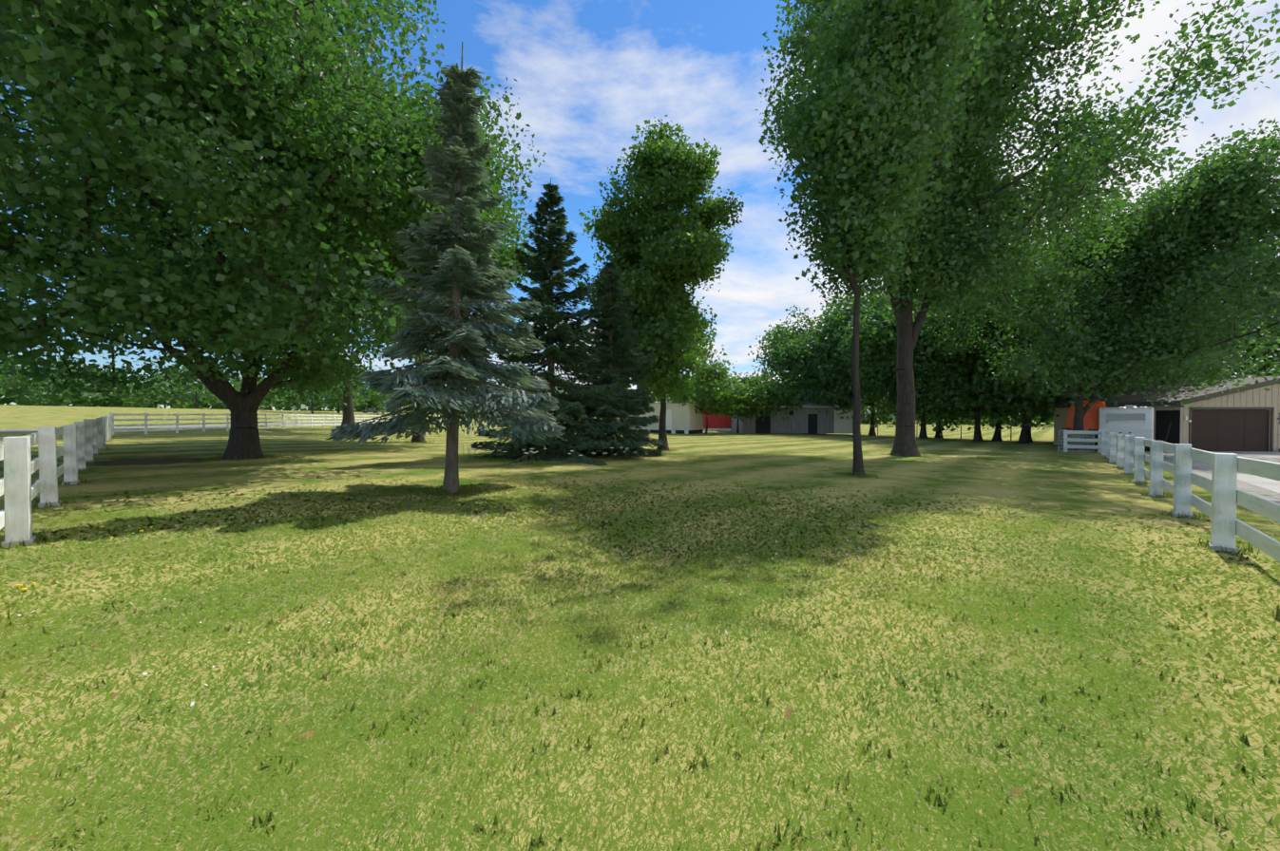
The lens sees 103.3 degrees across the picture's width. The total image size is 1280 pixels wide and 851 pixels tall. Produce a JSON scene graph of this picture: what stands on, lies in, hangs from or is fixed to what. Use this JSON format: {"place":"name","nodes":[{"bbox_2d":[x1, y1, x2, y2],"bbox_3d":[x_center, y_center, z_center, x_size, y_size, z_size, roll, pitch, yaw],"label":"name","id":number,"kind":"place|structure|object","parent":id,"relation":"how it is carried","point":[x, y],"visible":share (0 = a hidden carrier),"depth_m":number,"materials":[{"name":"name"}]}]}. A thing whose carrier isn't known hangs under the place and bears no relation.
{"place":"outdoors","nodes":[
{"label":"outdoors","id":0,"kind":"place"},
{"bbox_2d":[0,419,478,432],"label":"road asphalt","id":1,"kind":"structure","parent":0,"point":[33,430],"depth_m":49.76,"materials":[{"name":"grey asphalt"}]},
{"bbox_2d":[0,405,1279,850],"bbox_3d":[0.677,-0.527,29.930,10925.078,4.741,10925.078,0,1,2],"label":"ground","id":2,"kind":"structure","parent":0,"point":[42,772],"depth_m":3.35,"materials":[{"name":"green plant"}]},
{"bbox_2d":[0,352,55,401],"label":"tree","id":3,"kind":"object","parent":2,"relation":"on","point":[11,388],"visible":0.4,"depth_m":138.77,"materials":[{"name":"green plant"}]},
{"bbox_2d":[0,352,98,406],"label":"tree","id":4,"kind":"object","parent":2,"relation":"on","point":[34,395],"depth_m":142.83,"materials":[{"name":"green plant"}]},
{"bbox_2d":[0,415,114,547],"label":"fence","id":5,"kind":"object","parent":2,"relation":"on","point":[85,439],"visible":0.88,"depth_m":7.67,"materials":[{"name":"paint"}]},
{"bbox_2d":[67,367,148,407],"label":"tree","id":6,"kind":"object","parent":2,"relation":"on","point":[114,393],"depth_m":167.40,"materials":[{"name":"green plant"}]},
{"bbox_2d":[90,457,222,466],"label":"dirt patch","id":7,"kind":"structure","parent":2,"relation":"on","point":[151,461],"depth_m":14.76,"materials":[{"name":"brown soil"}]},
{"bbox_2d":[120,369,198,408],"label":"tree","id":8,"kind":"object","parent":2,"relation":"on","point":[156,392],"depth_m":162.76,"materials":[{"name":"green plant"}]},
{"bbox_2d":[143,363,236,408],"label":"tree","id":9,"kind":"object","parent":2,"relation":"on","point":[191,392],"depth_m":137.39,"materials":[{"name":"green plant"}]},
{"bbox_2d":[201,371,286,409],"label":"tree","id":10,"kind":"object","parent":2,"relation":"on","point":[237,384],"visible":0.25,"depth_m":162.17,"materials":[{"name":"green plant"}]},
{"bbox_2d":[0,0,546,459],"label":"tree","id":11,"kind":"object","parent":2,"relation":"on","point":[171,117],"depth_m":10.32,"materials":[{"name":"green plant"}]},
{"bbox_2d":[109,412,441,434],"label":"fence","id":12,"kind":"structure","parent":2,"relation":"on","point":[177,424],"depth_m":37.07,"materials":[{"name":"paint"}]},
{"bbox_2d":[258,372,296,410],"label":"tree","id":13,"kind":"object","parent":2,"relation":"on","point":[281,400],"depth_m":198.13,"materials":[{"name":"green plant"}]},
{"bbox_2d":[16,509,549,592],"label":"dandelions","id":14,"kind":"object","parent":2,"relation":"on","point":[23,589],"visible":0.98,"depth_m":5.96,"materials":[{"name":"yellow plant"}]},
{"bbox_2d":[158,163,417,430],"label":"old maple tree","id":15,"kind":"object","parent":2,"relation":"on","point":[228,256],"depth_m":43.81,"materials":[{"name":"green plant"}]},
{"bbox_2d":[267,367,343,414],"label":"tree","id":16,"kind":"object","parent":2,"relation":"on","point":[307,399],"depth_m":143.22,"materials":[{"name":"green plant"}]},
{"bbox_2d":[318,380,370,413],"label":"tree","id":17,"kind":"object","parent":2,"relation":"on","point":[333,398],"depth_m":161.01,"materials":[{"name":"green plant"}]},
{"bbox_2d":[352,385,383,410],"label":"tree","id":18,"kind":"object","parent":2,"relation":"on","point":[372,402],"depth_m":216.23,"materials":[{"name":"green plant"}]},
{"bbox_2d":[361,408,379,413],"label":"pickup truck","id":19,"kind":"object","parent":2,"relation":"on","point":[373,410],"visible":0.9,"depth_m":186.90,"materials":[{"name":"grey paint"}]},
{"bbox_2d":[231,182,541,442],"bbox_3d":[-11.814,-7.538,27.580,14.129,17.206,13.876,0,1,2],"label":"tree","id":20,"kind":"object","parent":2,"relation":"on","point":[504,255],"depth_m":25.20,"materials":[{"name":"green plant"}]},
{"bbox_2d":[369,388,414,414],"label":"tree","id":21,"kind":"object","parent":2,"relation":"on","point":[383,398],"depth_m":182.44,"materials":[{"name":"green plant"}]},
{"bbox_2d":[325,41,566,493],"bbox_3d":[-3.548,-2.991,9.727,4.552,8.806,4.734,0,1,2],"label":"tall spruce","id":22,"kind":"object","parent":2,"relation":"on","point":[444,167],"depth_m":9.49,"materials":[{"name":"green plant"}]},
{"bbox_2d":[426,490,468,496],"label":"grass tufts","id":23,"kind":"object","parent":2,"relation":"on","point":[432,493],"visible":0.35,"depth_m":9.72,"materials":[{"name":"green plant"}]},
{"bbox_2d":[459,443,626,465],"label":"fallen leaves","id":24,"kind":"object","parent":2,"relation":"on","point":[474,449],"visible":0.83,"depth_m":16.16,"materials":[{"name":"white plant"}]},
{"bbox_2d":[470,177,631,465],"bbox_3d":[-3.112,-3.464,18.508,6.024,11.304,6.596,0,1,2],"label":"dense spruce","id":25,"kind":"object","parent":2,"relation":"on","point":[557,255],"depth_m":18.10,"materials":[{"name":"green plant"}]},
{"bbox_2d":[555,256,667,458],"bbox_3d":[-0.816,-2.332,19.809,4.864,8.527,5.355,0,1,2],"label":"dense spruce","id":26,"kind":"object","parent":2,"relation":"on","point":[620,445],"depth_m":19.40,"materials":[{"name":"green plant"}]},
{"bbox_2d":[0,358,1279,425],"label":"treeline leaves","id":27,"kind":"object","parent":2,"relation":"on","point":[26,401],"visible":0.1,"depth_m":181.36,"materials":[{"name":"green plant"}]},
{"bbox_2d":[0,439,1279,625],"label":"grass tufts","id":28,"kind":"object","parent":2,"relation":"on","point":[1171,514],"visible":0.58,"depth_m":7.68,"materials":[{"name":"green plant"}]},
{"bbox_2d":[0,440,1279,840],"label":"fallen leaves","id":29,"kind":"object","parent":2,"relation":"on","point":[787,713],"visible":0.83,"depth_m":3.56,"materials":[{"name":"brown plant"}]},
{"bbox_2d":[18,491,1273,706],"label":"ground clover heads","id":30,"kind":"object","parent":2,"relation":"on","point":[584,563],"visible":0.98,"depth_m":4.78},
{"bbox_2d":[573,114,744,451],"bbox_3d":[0.751,-6.187,23.866,7.623,15.021,7.630,0,1,2],"label":"maple tree","id":31,"kind":"object","parent":2,"relation":"on","point":[655,236],"depth_m":21.88,"materials":[{"name":"green plant"}]},
{"bbox_2d":[626,401,703,434],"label":"cream shed","id":32,"kind":"object","parent":2,"relation":"on","point":[680,419],"visible":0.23,"depth_m":49.77,"materials":[{"name":"beige"}]},
{"bbox_2d":[666,355,753,434],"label":"small tree","id":33,"kind":"object","parent":2,"relation":"on","point":[724,394],"depth_m":49.06,"materials":[{"name":"green plant"}]},
{"bbox_2d":[703,371,781,433],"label":"small tree","id":34,"kind":"object","parent":2,"relation":"on","point":[761,388],"depth_m":52.58,"materials":[{"name":"green plant"}]},
{"bbox_2d":[738,381,803,420],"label":"small tree","id":35,"kind":"object","parent":2,"relation":"on","point":[789,398],"depth_m":54.00,"materials":[{"name":"green plant"}]},
{"bbox_2d":[729,394,861,433],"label":"building","id":36,"kind":"structure","parent":2,"relation":"on","point":[808,418],"depth_m":54.57,"materials":[{"name":"metal"}]},
{"bbox_2d":[747,305,869,434],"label":"tree","id":37,"kind":"object","parent":2,"relation":"on","point":[782,351],"depth_m":56.04,"materials":[{"name":"green plant"}]},
{"bbox_2d":[792,384,868,434],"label":"small tree","id":38,"kind":"object","parent":2,"relation":"on","point":[839,400],"depth_m":55.95,"materials":[{"name":"green plant"}]},
{"bbox_2d":[790,283,921,436],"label":"tree","id":39,"kind":"object","parent":2,"relation":"on","point":[840,317],"depth_m":52.52,"materials":[{"name":"green plant"}]},
{"bbox_2d":[860,398,887,422],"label":"tree","id":40,"kind":"object","parent":2,"relation":"on","point":[866,414],"visible":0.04,"depth_m":166.93,"materials":[{"name":"green plant"}]},
{"bbox_2d":[758,0,1005,477],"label":"slim tree","id":41,"kind":"object","parent":2,"relation":"on","point":[890,91],"depth_m":13.25,"materials":[{"name":"green plant"}]},
{"bbox_2d":[834,286,986,439],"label":"tree","id":42,"kind":"object","parent":2,"relation":"on","point":[867,331],"depth_m":45.84,"materials":[{"name":"green plant"}]},
{"bbox_2d":[859,348,994,439],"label":"tree","id":43,"kind":"object","parent":2,"relation":"on","point":[935,429],"depth_m":47.66,"materials":[{"name":"green plant"}]},
{"bbox_2d":[810,423,1047,440],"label":"fence wire","id":44,"kind":"object","parent":2,"relation":"on","point":[1011,436],"visible":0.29,"depth_m":47.59,"materials":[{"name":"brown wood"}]},
{"bbox_2d":[868,259,1061,441],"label":"tree","id":45,"kind":"object","parent":2,"relation":"on","point":[945,396],"depth_m":41.05,"materials":[{"name":"green plant"}]},
{"bbox_2d":[889,318,1078,441],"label":"tree","id":46,"kind":"object","parent":2,"relation":"on","point":[993,413],"depth_m":42.43,"materials":[{"name":"green plant"}]},
{"bbox_2d":[754,0,1279,457],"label":"silver maple tree","id":47,"kind":"object","parent":2,"relation":"on","point":[989,102],"depth_m":20.43,"materials":[{"name":"plant"}]},
{"bbox_2d":[913,229,1148,443],"bbox_3d":[30.750,-6.600,39.462,15.864,16.309,19.094,0,1,2],"label":"tree","id":48,"kind":"object","parent":2,"relation":"on","point":[981,388],"depth_m":38.44,"materials":[{"name":"green plant"}]},
{"bbox_2d":[915,328,1148,442],"bbox_3d":[32.369,-5.565,42.413,15.522,14.256,14.807,0,1,2],"label":"tree","id":49,"kind":"object","parent":2,"relation":"on","point":[1012,389],"depth_m":39.60,"materials":[{"name":"green plant"}]},
{"bbox_2d":[1057,430,1081,452],"bbox_3d":[24.388,0.889,28.780,1.000,1.240,0.379,1,1,45],"label":"pallet","id":50,"kind":"object","parent":2,"relation":"on","point":[1069,444],"visible":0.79,"depth_m":28.77,"materials":[{"name":"white wood"}]},
{"bbox_2d":[1063,429,1102,453],"bbox_3d":[24.734,0.939,28.325,1.646,1.384,0.218,1,1,39],"label":"fence return","id":51,"kind":"object","parent":2,"relation":"on","point":[1066,440],"visible":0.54,"depth_m":28.33,"materials":[{"name":"paint"}]},
{"bbox_2d":[1070,434,1094,453],"bbox_3d":[24.850,0.956,28.430,1.000,1.124,0.450,1,1,37],"label":"pallet","id":52,"kind":"object","parent":2,"relation":"on","point":[1088,451],"visible":0.62,"depth_m":28.31,"materials":[{"name":"white wood"}]},
{"bbox_2d":[1065,400,1107,436],"bbox_3d":[26.837,-0.440,30.410,1.553,2.149,2.377,0,1,22],"label":"tractor tarp","id":53,"kind":"object","parent":2,"relation":"on","point":[1091,419],"visible":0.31,"depth_m":29.57,"materials":[{"name":"orange fabric"}]},
{"bbox_2d":[912,117,1279,450],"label":"spreading tree","id":54,"kind":"object","parent":2,"relation":"on","point":[1122,230],"depth_m":25.27,"materials":[{"name":"green plant"}]},
{"bbox_2d":[1098,405,1154,449],"bbox_3d":[28.124,0.167,29.346,2.400,2.670,6.030,1,1,44],"label":"horse trailer","id":55,"kind":"object","parent":2,"relation":"on","point":[1126,419],"visible":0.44,"depth_m":28.06,"materials":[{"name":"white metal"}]},
{"bbox_2d":[1043,376,1279,456],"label":"garage","id":56,"kind":"structure","parent":2,"relation":"on","point":[1247,423],"depth_m":28.99,"materials":[{"name":"beige"}]},
{"bbox_2d":[1107,405,1184,452],"bbox_3d":[29.991,0.198,30.741,2.119,2.738,3.666,0,1,2],"label":"garage storage bay","id":57,"kind":"object","parent":56,"relation":"attached to","point":[1166,424],"visible":0.33,"depth_m":29.46,"materials":[{"name":"black"}]},
{"bbox_2d":[1098,430,1279,562],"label":"fence","id":58,"kind":"object","parent":2,"relation":"on","point":[1227,525],"visible":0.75,"depth_m":7.49,"materials":[{"name":"paint"}]},
{"bbox_2d":[1144,451,1279,504],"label":"driveway","id":59,"kind":"structure","parent":2,"relation":"on","point":[1266,494],"depth_m":12.69,"materials":[{"name":"grey concrete"}]},
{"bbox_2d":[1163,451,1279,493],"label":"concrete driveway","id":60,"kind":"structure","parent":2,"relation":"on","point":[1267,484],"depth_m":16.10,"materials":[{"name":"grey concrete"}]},
{"bbox_2d":[1246,363,1279,377],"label":"tree","id":61,"kind":"object","parent":2,"relation":"on","point":[1252,367],"visible":0.02,"depth_m":99.76,"materials":[{"name":"green plant"}]},
{"bbox_2d":[0,0,1279,412],"label":"sky","id":62,"kind":"structure","parent":0,"point":[587,72],"materials":[{"name":"blue"}]},
{"bbox_2d":[702,408,731,430],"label":"red barn","id":63,"kind":"structure","parent":0,"point":[719,423],"depth_m":62.84,"materials":[{"name":"metal"}]},
{"bbox_2d":[768,372,820,394],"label":"small tree","id":64,"kind":"object","parent":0,"point":[785,381],"depth_m":61.27,"materials":[{"name":"green plant"}]},
{"bbox_2d":[1062,428,1098,450],"bbox_3d":[26.862,0.703,30.446,1.660,1.545,2.480,0,1,22],"label":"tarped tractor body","id":65,"kind":"object","parent":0,"point":[1096,437],"visible":0.15,"depth_m":29.57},
{"bbox_2d":[1010,311,1248,426],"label":"tree","id":66,"kind":"object","parent":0,"point":[1041,425],"depth_m":40.17,"materials":[{"name":"green plant"}]},
{"bbox_2d":[1132,272,1279,410],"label":"tree","id":67,"kind":"object","parent":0,"point":[1259,315],"depth_m":35.20,"materials":[{"name":"green plant"}]},
{"bbox_3d":[12.131,1.381,23.199,3.000,0.067,3.000,0,1,2],"label":"soil around the trunk","id":68,"kind":"object","parent":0,"visible":0},
{"bbox_2d":[201,439,928,497],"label":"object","id":69,"kind":"object","parent":68,"relation":"on","point":[465,489],"visible":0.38,"depth_m":14.24,"materials":[{"name":"green plant"}]}
]}

